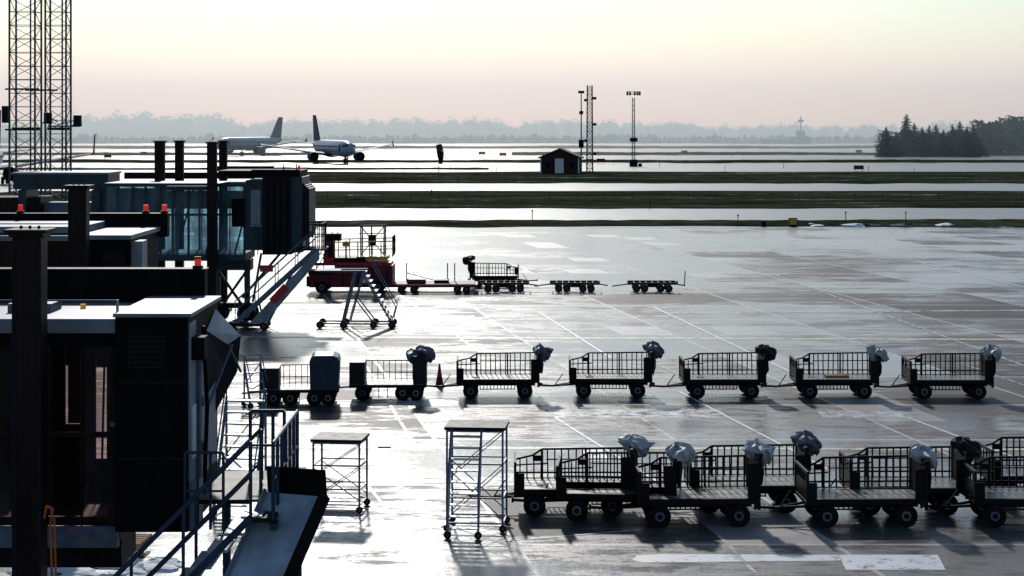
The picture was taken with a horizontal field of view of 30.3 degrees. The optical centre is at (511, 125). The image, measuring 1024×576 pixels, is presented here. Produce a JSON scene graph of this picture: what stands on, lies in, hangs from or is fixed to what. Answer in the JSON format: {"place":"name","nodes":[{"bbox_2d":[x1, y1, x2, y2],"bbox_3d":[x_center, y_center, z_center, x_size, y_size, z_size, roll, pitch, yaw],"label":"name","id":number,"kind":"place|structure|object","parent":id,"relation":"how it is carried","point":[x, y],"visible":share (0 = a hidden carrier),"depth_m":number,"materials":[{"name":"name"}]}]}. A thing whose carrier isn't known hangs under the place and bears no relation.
{"place":"outdoors","nodes":[
{"label":"outdoors","id":0,"kind":"place"},
{"bbox_2d":[103,164,315,320],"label":"jet bridge","id":1,"kind":"structure","parent":0,"point":[271,211],"depth_m":88.00,"materials":[{"name":"metal"}]},
{"bbox_2d":[0,131,898,143],"bbox_3d":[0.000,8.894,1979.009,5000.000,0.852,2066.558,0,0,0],"label":"grass field","id":2,"kind":"structure","parent":0,"point":[418,142],"depth_m":1023.32,"materials":[{"name":"plant"}]},
{"bbox_2d":[0,132,945,141],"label":"distant treeline","id":3,"kind":"object","parent":2,"relation":"on","point":[534,137],"visible":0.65,"depth_m":1055.71,"materials":[{"name":"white plant"}]},
{"bbox_2d":[1,110,975,137],"bbox_3d":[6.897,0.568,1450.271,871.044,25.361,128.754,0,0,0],"label":"distant treeline","id":4,"kind":"object","parent":2,"relation":"on","point":[143,124],"visible":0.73,"depth_m":1415.82,"materials":[{"name":"white plant"}]},
{"bbox_2d":[0,227,1023,575],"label":"apron","id":5,"kind":"object","parent":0,"point":[736,291],"depth_m":69.28,"materials":[{"name":"concrete"}]},
{"bbox_2d":[3,225,55,575],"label":"bridge column","id":6,"kind":"structure","parent":5,"relation":"on","point":[29,394],"depth_m":24.02,"materials":[{"name":"metal"}]},
{"bbox_2d":[43,505,56,575],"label":"hanging cable","id":7,"kind":"object","parent":6,"relation":"attached to","point":[50,536],"visible":1,"depth_m":24.09,"materials":[{"name":"orange plastic"}]},
{"bbox_2d":[2,0,57,194],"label":"lattice mast","id":8,"kind":"object","parent":5,"relation":"on","point":[6,115],"visible":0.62,"depth_m":111.92,"materials":[{"name":"metal"}]},
{"bbox_2d":[43,0,81,201],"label":"lattice mast","id":9,"kind":"object","parent":5,"relation":"on","point":[76,120],"visible":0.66,"depth_m":111.92,"materials":[{"name":"metal"}]},
{"bbox_2d":[63,183,94,422],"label":"bridge column","id":10,"kind":"structure","parent":5,"relation":"on","point":[78,225],"depth_m":41.11,"materials":[{"name":"metal"}]},
{"bbox_2d":[0,205,171,366],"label":"jet bridge","id":11,"kind":"structure","parent":5,"relation":"on","point":[123,239],"depth_m":43.00,"materials":[{"name":"black paint"}]},
{"bbox_2d":[5,556,181,575],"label":"snow patch","id":12,"kind":"object","parent":5,"relation":"on","point":[141,567],"visible":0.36,"depth_m":39.38,"materials":[{"name":"snow"}]},
{"bbox_2d":[0,256,241,566],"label":"jet bridge","id":13,"kind":"structure","parent":5,"relation":"on","point":[166,340],"depth_m":25.20,"materials":[{"name":"black paint"}]},
{"bbox_2d":[0,166,273,212],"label":"jet bridge","id":14,"kind":"structure","parent":5,"relation":"on","point":[29,184],"depth_m":97.30,"materials":[{"name":"metal"}]},
{"bbox_2d":[152,141,165,266],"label":"bridge column","id":15,"kind":"structure","parent":5,"relation":"on","point":[159,160],"depth_m":92.78,"materials":[{"name":"metal"}]},
{"bbox_2d":[173,140,185,266],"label":"bridge column","id":16,"kind":"structure","parent":5,"relation":"on","point":[179,160],"depth_m":94.80,"materials":[{"name":"metal"}]},
{"bbox_2d":[113,409,305,575],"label":"service stair","id":17,"kind":"object","parent":5,"relation":"on","point":[220,487],"visible":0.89,"depth_m":24.48,"materials":[{"name":"metal"}]},
{"bbox_2d":[205,141,218,295],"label":"bridge column","id":18,"kind":"structure","parent":5,"relation":"on","point":[212,212],"depth_m":86.99,"materials":[{"name":"metal"}]},
{"bbox_2d":[217,140,231,310],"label":"bridge column","id":19,"kind":"structure","parent":5,"relation":"on","point":[223,154],"depth_m":94.81,"materials":[{"name":"metal"}]},
{"bbox_2d":[212,389,266,516],"bbox_3d":[-6.540,7.841,45.510,1.180,2.908,1.270,0,0,8],"label":"mobile ladder stair","id":20,"kind":"object","parent":5,"relation":"on","point":[226,423],"visible":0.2,"depth_m":45.79,"materials":[{"name":"metal"}]},
{"bbox_2d":[241,354,269,408],"bbox_3d":[-8.469,8.439,62.474,0.750,1.711,0.870,0,0,-25],"label":"step ladder","id":21,"kind":"object","parent":5,"relation":"on","point":[250,405],"visible":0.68,"depth_m":62.58,"materials":[{"name":"metal"}]},
{"bbox_2d":[224,466,329,575],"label":"baggage chute","id":22,"kind":"object","parent":5,"relation":"on","point":[262,549],"visible":1,"depth_m":23.68,"materials":[{"name":"metal"}]},
{"bbox_2d":[228,222,328,329],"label":"passenger stair","id":23,"kind":"object","parent":5,"relation":"on","point":[265,314],"visible":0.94,"depth_m":86.17,"materials":[{"name":"metal"}]},
{"bbox_2d":[242,351,340,405],"bbox_3d":[-7.385,8.459,63.306,3.282,1.646,1.442,0,0,-3],"label":"luggage trolley","id":24,"kind":"object","parent":5,"relation":"on","point":[323,386],"visible":0.98,"depth_m":62.74,"materials":[{"name":"metal"}]},
{"bbox_2d":[310,432,369,513],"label":"rolling work platform","id":25,"kind":"structure","parent":5,"relation":"on","point":[349,438],"depth_m":45.67,"materials":[{"name":"metal"}]},
{"bbox_2d":[306,224,395,293],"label":"container loader","id":26,"kind":"object","parent":5,"relation":"on","point":[322,282],"visible":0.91,"depth_m":104.58,"materials":[{"name":"red paint"}]},
{"bbox_2d":[311,541,391,543],"bbox_3d":[-3.621,9.291,42.174,1.888,0.001,0.199,0,0,-4],"label":"painted line","id":27,"kind":"object","parent":5,"relation":"on","point":[348,542],"visible":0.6,"depth_m":42.19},
{"bbox_2d":[313,516,391,541],"bbox_3d":[-3.744,9.291,43.687,2.123,0.001,2.828,0,0,0],"label":"painted marking","id":28,"kind":"object","parent":5,"relation":"on","point":[339,533],"visible":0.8,"depth_m":43.54,"materials":[{"name":"paint"}]},
{"bbox_2d":[309,263,397,328],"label":"mobile steps","id":29,"kind":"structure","parent":5,"relation":"on","point":[345,322],"depth_m":86.70,"materials":[{"name":"blue paint"}]},
{"bbox_2d":[239,356,494,357],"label":"painted line","id":30,"kind":"object","parent":5,"relation":"on","point":[341,357],"visible":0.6,"depth_m":75.81,"materials":[{"name":"beige paint"}]},
{"bbox_2d":[368,484,392,514],"bbox_3d":[-3.332,9.286,47.158,0.080,0.001,4.221,0,0,-13],"label":"painted line","id":31,"kind":"object","parent":5,"relation":"on","point":[379,500],"visible":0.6,"depth_m":46.88,"materials":[{"name":"white paint"}]},
{"bbox_2d":[377,445,395,457],"bbox_3d":[-3.578,9.291,53.962,0.397,0.001,2.234,0,0,-8],"label":"painted marking","id":32,"kind":"object","parent":5,"relation":"on","point":[385,453],"visible":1,"depth_m":53.79,"materials":[{"name":"white paint"}]},
{"bbox_2d":[340,345,435,400],"bbox_3d":[-4.378,8.382,64.508,3.558,1.801,1.442,0,0,-1],"label":"luggage trolley","id":33,"kind":"object","parent":5,"relation":"on","point":[419,357],"visible":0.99,"depth_m":63.93,"materials":[{"name":"metal"}]},
{"bbox_2d":[367,367,418,449],"bbox_3d":[-4.175,9.286,63.722,0.100,0.001,19.361,0,0,-9],"label":"painted line","id":34,"kind":"object","parent":5,"relation":"on","point":[401,423],"visible":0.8,"depth_m":60.10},
{"bbox_2d":[391,399,456,405],"bbox_3d":[-2.967,9.291,63.468,2.214,0.001,1.493,0,0,0],"label":"painted marking","id":35,"kind":"object","parent":5,"relation":"on","point":[411,401],"visible":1,"depth_m":63.50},
{"bbox_2d":[392,263,477,292],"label":"flatbed trailer","id":36,"kind":"object","parent":5,"relation":"on","point":[414,284],"visible":1,"depth_m":105.00,"materials":[{"name":"red paint"}]},
{"bbox_2d":[435,363,442,385],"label":"traffic cone","id":37,"kind":"object","parent":5,"relation":"on","point":[439,380],"visible":0.88,"depth_m":67.35,"materials":[{"name":"plastic"}]},
{"bbox_2d":[399,295,479,351],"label":"painted line","id":38,"kind":"object","parent":5,"relation":"on","point":[470,345],"visible":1,"depth_m":87.88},
{"bbox_2d":[430,315,484,321],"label":"painted marking","id":39,"kind":"object","parent":5,"relation":"on","point":[464,319],"visible":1,"depth_m":91.12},
{"bbox_2d":[441,419,512,539],"bbox_3d":[-0.778,8.095,43.410,1.670,2.399,1.880,0,0,5],"label":"scaffold","id":40,"kind":"object","parent":5,"relation":"on","point":[486,426],"visible":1,"depth_m":43.24,"materials":[{"name":"metal"}]},
{"bbox_2d":[426,343,553,398],"bbox_3d":[-0.773,8.373,65.043,4.445,1.838,1.555,0,0,-1],"label":"baggage cart","id":41,"kind":"object","parent":5,"relation":"on","point":[523,383],"visible":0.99,"depth_m":64.67,"materials":[{"name":"metal"}]},
{"bbox_2d":[462,255,537,286],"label":"baggage cart","id":42,"kind":"object","parent":5,"relation":"on","point":[468,260],"visible":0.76,"depth_m":108.59,"materials":[{"name":"metal"}]},
{"bbox_2d":[478,280,536,291],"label":"baggage dolly","id":43,"kind":"object","parent":5,"relation":"on","point":[498,284],"visible":0.99,"depth_m":105.28,"materials":[{"name":"metal"}]},
{"bbox_2d":[483,529,639,542],"bbox_3d":[1.150,9.286,42.820,3.829,0.001,0.080,0,0,-21],"label":"painted line","id":44,"kind":"object","parent":5,"relation":"on","point":[568,535],"visible":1,"depth_m":42.88,"materials":[{"name":"grey paint"}]},
{"bbox_2d":[469,434,655,516],"bbox_3d":[1.200,8.353,45.630,4.494,1.877,1.555,0,0,0],"label":"baggage cart","id":45,"kind":"object","parent":5,"relation":"on","point":[530,490],"visible":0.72,"depth_m":45.29,"materials":[{"name":"metal"}]},
{"bbox_2d":[535,280,607,291],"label":"baggage dolly","id":46,"kind":"object","parent":5,"relation":"on","point":[580,284],"visible":1,"depth_m":105.29,"materials":[{"name":"metal"}]},
{"bbox_2d":[539,312,611,357],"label":"painted line","id":47,"kind":"object","parent":5,"relation":"on","point":[574,334],"visible":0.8,"depth_m":84.10,"materials":[{"name":"white paint"}]},
{"bbox_2d":[583,449,609,460],"bbox_3d":[2.345,9.291,53.533,0.632,0.001,2.171,0,0,-4],"label":"painted marking","id":48,"kind":"object","parent":5,"relation":"on","point":[598,450],"visible":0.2,"depth_m":53.47,"materials":[{"name":"white paint"}]},
{"bbox_2d":[540,341,664,397],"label":"baggage cart","id":49,"kind":"object","parent":5,"relation":"on","point":[582,382],"visible":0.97,"depth_m":64.81,"materials":[{"name":"metal"}]},
{"bbox_2d":[511,440,695,521],"bbox_3d":[2.178,8.384,45.060,4.390,1.815,1.555,0,0,4],"label":"baggage cart","id":50,"kind":"object","parent":5,"relation":"on","point":[679,454],"visible":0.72,"depth_m":44.49,"materials":[{"name":"metal"}]},
{"bbox_2d":[555,417,657,480],"bbox_3d":[2.603,9.286,54.708,0.100,0.001,11.259,0,0,-13],"label":"painted line","id":51,"kind":"object","parent":5,"relation":"on","point":[593,441],"visible":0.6,"depth_m":56.35,"materials":[{"name":"white paint"}]},
{"bbox_2d":[241,336,1023,339],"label":"painted line","id":52,"kind":"object","parent":5,"relation":"on","point":[619,338],"visible":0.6,"depth_m":82.57,"materials":[{"name":"beige paint"}]},
{"bbox_2d":[548,409,727,417],"bbox_3d":[4.044,9.291,61.100,5.779,0.001,1.799,0,0,0],"label":"painted marking","id":53,"kind":"object","parent":5,"relation":"on","point":[615,412],"visible":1,"depth_m":61.07,"materials":[{"name":"grey paint"}]},
{"bbox_2d":[612,271,685,291],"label":"baggage dolly","id":54,"kind":"object","parent":5,"relation":"on","point":[657,284],"visible":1,"depth_m":105.29,"materials":[{"name":"metal"}]},
{"bbox_2d":[299,446,1023,449],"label":"painted line","id":55,"kind":"object","parent":5,"relation":"on","point":[577,447],"visible":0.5,"depth_m":54.63,"materials":[{"name":"beige paint"}]},
{"bbox_2d":[588,438,775,527],"bbox_3d":[3.978,8.327,44.426,4.370,1.929,1.596,0,0,-3],"label":"baggage cart","id":56,"kind":"object","parent":5,"relation":"on","point":[732,503],"visible":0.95,"depth_m":44.11,"materials":[{"name":"metal"}]},
{"bbox_2d":[649,344,776,398],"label":"baggage cart","id":57,"kind":"object","parent":5,"relation":"on","point":[747,383],"visible":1,"depth_m":64.67,"materials":[{"name":"metal"}]},
{"bbox_2d":[654,307,788,371],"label":"painted line","id":58,"kind":"object","parent":5,"relation":"on","point":[719,338],"visible":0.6,"depth_m":82.91,"materials":[{"name":"white paint"}]},
{"bbox_2d":[633,554,841,562],"bbox_3d":[4.812,9.291,40.652,4.486,0.001,0.796,0,0,0],"label":"painted marking","id":59,"kind":"object","parent":5,"relation":"on","point":[702,557],"visible":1,"depth_m":40.72,"materials":[{"name":"paint"}]},
{"bbox_2d":[717,535,758,574],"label":"painted line","id":60,"kind":"object","parent":5,"relation":"on","point":[732,549],"visible":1,"depth_m":41.37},
{"bbox_2d":[684,430,821,512],"bbox_3d":[5.342,8.341,46.050,4.373,1.902,1.623,0,0,0],"label":"baggage cart","id":61,"kind":"object","parent":5,"relation":"on","point":[776,488],"visible":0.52,"depth_m":45.85,"materials":[{"name":"metal"}]},
{"bbox_2d":[678,391,830,469],"bbox_3d":[7.198,9.286,58.591,0.100,0.001,15.268,0,0,-10],"label":"painted line","id":62,"kind":"object","parent":5,"relation":"on","point":[742,424],"visible":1,"depth_m":58.99,"materials":[{"name":"white paint"}]},
{"bbox_2d":[761,345,888,398],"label":"baggage cart","id":63,"kind":"object","parent":5,"relation":"on","point":[808,383],"visible":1,"depth_m":64.79,"materials":[{"name":"metal"}]},
{"bbox_2d":[754,444,937,527],"bbox_3d":[7.845,8.378,44.447,4.350,1.827,1.564,0,0,-2],"label":"baggage cart","id":64,"kind":"object","parent":5,"relation":"on","point":[823,501],"visible":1,"depth_m":44.19,"materials":[{"name":"metal"}]},
{"bbox_2d":[671,310,1023,312],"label":"painted line","id":65,"kind":"object","parent":5,"relation":"on","point":[852,311],"visible":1,"depth_m":94.55,"materials":[{"name":"grey paint"}]},
{"bbox_2d":[818,411,912,417],"bbox_3d":[11.353,9.291,60.892,2.943,0.001,1.649,0,0,0],"label":"painted marking","id":66,"kind":"object","parent":5,"relation":"on","point":[900,414],"visible":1,"depth_m":60.86,"materials":[{"name":"paint"}]},
{"bbox_2d":[839,555,945,569],"bbox_3d":[8.097,9.291,40.296,2.237,0.001,1.384,0,0,0],"label":"painted marking","id":67,"kind":"object","parent":5,"relation":"on","point":[859,562],"visible":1,"depth_m":40.26,"materials":[{"name":"white paint"}]},
{"bbox_2d":[777,275,1022,364],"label":"painted line","id":68,"kind":"object","parent":5,"relation":"on","point":[901,320],"visible":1,"depth_m":89.22,"materials":[{"name":"grey paint"}]},
{"bbox_2d":[830,436,981,515],"bbox_3d":[9.120,8.383,45.780,4.363,1.819,1.555,0,0,0],"label":"baggage cart","id":69,"kind":"object","parent":5,"relation":"on","point":[967,450],"visible":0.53,"depth_m":45.44,"materials":[{"name":"metal"}]},
{"bbox_2d":[874,344,1001,399],"bbox_3d":[14.596,8.384,64.897,4.390,1.815,1.555,0,0,1],"label":"baggage cart","id":70,"kind":"object","parent":5,"relation":"on","point":[920,384],"visible":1,"depth_m":64.62,"materials":[{"name":"metal"}]},
{"bbox_2d":[908,417,1018,458],"bbox_3d":[13.383,9.286,56.336,0.100,0.001,7.895,0,0,-12],"label":"painted line","id":71,"kind":"object","parent":5,"relation":"on","point":[950,433],"visible":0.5,"depth_m":57.83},
{"bbox_2d":[915,261,1022,286],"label":"painted line","id":72,"kind":"object","parent":5,"relation":"on","point":[970,274],"visible":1,"depth_m":117.55,"materials":[{"name":"white paint"}]},
{"bbox_2d":[920,456,1023,527],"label":"baggage cart","id":73,"kind":"object","parent":5,"relation":"on","point":[988,502],"visible":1,"depth_m":44.39,"materials":[{"name":"metal"}]},
{"bbox_2d":[974,436,1023,485],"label":"baggage cart","id":74,"kind":"object","parent":5,"relation":"on","point":[999,446],"visible":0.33,"depth_m":47.48,"materials":[{"name":"metal"}]},
{"bbox_2d":[0,126,1023,226],"bbox_3d":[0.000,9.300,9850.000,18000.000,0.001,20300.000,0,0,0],"label":"ground","id":75,"kind":"structure","parent":0,"point":[611,214],"depth_m":390.43,"materials":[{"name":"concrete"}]},
{"bbox_2d":[0,110,95,183],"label":"airliner","id":76,"kind":"object","parent":75,"relation":"on","point":[5,173],"visible":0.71,"depth_m":301.34,"materials":[{"name":"white paint"}]},
{"bbox_2d":[3,152,319,155],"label":"grass strip","id":77,"kind":"object","parent":75,"relation":"on","point":[198,153],"depth_m":604.27,"materials":[{"name":"green"}]},
{"bbox_2d":[2,167,487,169],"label":"grass strip","id":78,"kind":"object","parent":75,"relation":"on","point":[399,168],"depth_m":400.21,"materials":[{"name":"green"}]},
{"bbox_2d":[211,117,306,155],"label":"airliner","id":79,"kind":"object","parent":75,"relation":"on","point":[249,143],"visible":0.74,"depth_m":577.42,"materials":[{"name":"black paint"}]},
{"bbox_2d":[258,115,393,163],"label":"airliner","id":80,"kind":"object","parent":75,"relation":"on","point":[345,149],"visible":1,"depth_m":459.94,"materials":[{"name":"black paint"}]},
{"bbox_2d":[0,145,874,148],"bbox_3d":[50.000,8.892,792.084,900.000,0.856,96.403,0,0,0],"label":"grass strip","id":81,"kind":"object","parent":75,"relation":"on","point":[530,147],"depth_m":771.10,"materials":[{"name":"green"}]},
{"bbox_2d":[436,144,443,173],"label":"windsock","id":82,"kind":"object","parent":75,"relation":"on","point":[440,151],"visible":0.97,"depth_m":354.13,"materials":[{"name":"fabric"}]},
{"bbox_2d":[0,191,1023,208],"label":"grass strip","id":83,"kind":"object","parent":75,"relation":"on","point":[641,199],"depth_m":233.66,"materials":[{"name":"green"}]},
{"bbox_2d":[327,193,1021,200],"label":"perimeter fence","id":84,"kind":"object","parent":83,"relation":"on","point":[688,196],"visible":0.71,"depth_m":231.97,"materials":[{"name":"metal"}]},
{"bbox_2d":[2,159,1023,162],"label":"grass strip","id":85,"kind":"object","parent":75,"relation":"on","point":[583,161],"depth_m":477.26,"materials":[{"name":"green"}]},
{"bbox_2d":[538,148,583,172],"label":"wooden hut","id":86,"kind":"object","parent":75,"relation":"on","point":[561,160],"visible":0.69,"depth_m":359.60,"materials":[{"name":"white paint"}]},
{"bbox_2d":[578,91,583,171],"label":"antenna pole","id":87,"kind":"object","parent":75,"relation":"on","point":[581,143],"visible":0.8,"depth_m":373.32,"materials":[{"name":"metal"}]},
{"bbox_2d":[584,85,595,171],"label":"radio mast","id":88,"kind":"object","parent":75,"relation":"on","point":[586,140],"visible":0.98,"depth_m":368.87,"materials":[{"name":"metal"}]},
{"bbox_2d":[626,91,641,166],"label":"floodlight mast","id":89,"kind":"object","parent":75,"relation":"on","point":[633,162],"visible":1,"depth_m":427.69,"materials":[{"name":"metal"}]},
{"bbox_2d":[306,171,1023,183],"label":"grass strip","id":90,"kind":"object","parent":75,"relation":"on","point":[532,177],"depth_m":330.65,"materials":[{"name":"green"}]},
{"bbox_2d":[316,219,1023,227],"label":"grass strip","id":91,"kind":"object","parent":75,"relation":"on","point":[990,223],"depth_m":176.14,"materials":[{"name":"green"}]},
{"bbox_2d":[512,152,1023,155],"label":"grass strip","id":92,"kind":"object","parent":75,"relation":"on","point":[717,153],"depth_m":603.92,"materials":[{"name":"green"}]},
{"bbox_2d":[761,218,797,226],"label":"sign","id":93,"kind":"object","parent":75,"relation":"on","point":[792,222],"visible":1,"depth_m":173.70,"materials":[{"name":"metal"}]},
{"bbox_2d":[757,116,809,143],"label":"radar building","id":94,"kind":"structure","parent":75,"relation":"on","point":[800,137],"depth_m":960.00,"materials":[{"name":"concrete"}]},
{"bbox_2d":[806,222,953,226],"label":"snow bank","id":95,"kind":"structure","parent":75,"relation":"on","point":[860,224],"depth_m":174.03,"materials":[{"name":"snow"}]},
{"bbox_2d":[874,127,901,156],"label":"pine tree","id":96,"kind":"object","parent":75,"relation":"on","point":[885,147],"visible":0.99,"depth_m":559.05,"materials":[{"name":"green plant"}]},
{"bbox_2d":[891,133,906,156],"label":"pine tree","id":97,"kind":"object","parent":75,"relation":"on","point":[897,145],"visible":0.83,"depth_m":566.24,"materials":[{"name":"green plant"}]},
{"bbox_2d":[893,114,917,155],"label":"pine tree","id":98,"kind":"object","parent":75,"relation":"on","point":[906,133],"visible":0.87,"depth_m":572.58,"materials":[{"name":"green plant"}]},
{"bbox_2d":[909,123,919,155],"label":"pine tree","id":99,"kind":"object","parent":75,"relation":"on","point":[915,129],"visible":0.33,"depth_m":580.26,"materials":[{"name":"green plant"}]},
{"bbox_2d":[910,128,932,156],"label":"pine tree","id":100,"kind":"object","parent":75,"relation":"on","point":[921,150],"visible":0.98,"depth_m":564.12,"materials":[{"name":"green plant"}]},
{"bbox_2d":[924,125,938,155],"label":"pine tree","id":101,"kind":"object","parent":75,"relation":"on","point":[929,137],"visible":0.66,"depth_m":571.05,"materials":[{"name":"green plant"}]},
{"bbox_2d":[931,124,940,149],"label":"pine tree","id":102,"kind":"object","parent":75,"relation":"on","point":[936,135],"visible":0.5,"depth_m":578.31,"materials":[{"name":"green plant"}]},
{"bbox_2d":[932,129,954,156],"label":"pine tree","id":103,"kind":"object","parent":75,"relation":"on","point":[944,150],"visible":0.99,"depth_m":562.35,"materials":[{"name":"green plant"}]},
{"bbox_2d":[874,115,1023,153],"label":"distant woodland","id":104,"kind":"object","parent":75,"relation":"on","point":[1000,137],"visible":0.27,"depth_m":602.61,"materials":[{"name":"green plant"}]},
{"bbox_2d":[945,124,961,155],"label":"pine tree","id":105,"kind":"object","parent":75,"relation":"on","point":[952,137],"visible":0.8,"depth_m":569.04,"materials":[{"name":"green plant"}]},
{"bbox_2d":[951,121,963,151],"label":"pine tree","id":106,"kind":"object","parent":75,"relation":"on","point":[960,131],"visible":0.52,"depth_m":576.26,"materials":[{"name":"green plant"}]},
{"bbox_2d":[953,126,978,156],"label":"pine tree","id":107,"kind":"object","parent":75,"relation":"on","point":[966,149],"visible":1,"depth_m":560.11,"materials":[{"name":"green plant"}]},
{"bbox_2d":[967,124,989,156],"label":"pine tree","id":108,"kind":"object","parent":75,"relation":"on","point":[979,149],"visible":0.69,"depth_m":566.87,"materials":[{"name":"green plant"}]},
{"bbox_2d":[0,0,1023,125],"label":"sky","id":109,"kind":"structure","parent":0,"point":[704,62],"materials":[{"name":"white"}]},
{"bbox_3d":[-8.609,9.211,41.200,1.200,0.130,1.000,0,0,-10],"label":"wooden pallet","id":110,"kind":"object","parent":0,"visible":0},
{"bbox_2d":[136,533,151,549],"bbox_3d":[-8.553,9.055,41.250,1.200,0.130,1.000,0,0,4],"label":"wooden pallet","id":111,"kind":"object","parent":110,"relation":"on","point":[142,539],"visible":0.3,"depth_m":41.25,"materials":[{"name":"brown wood"}]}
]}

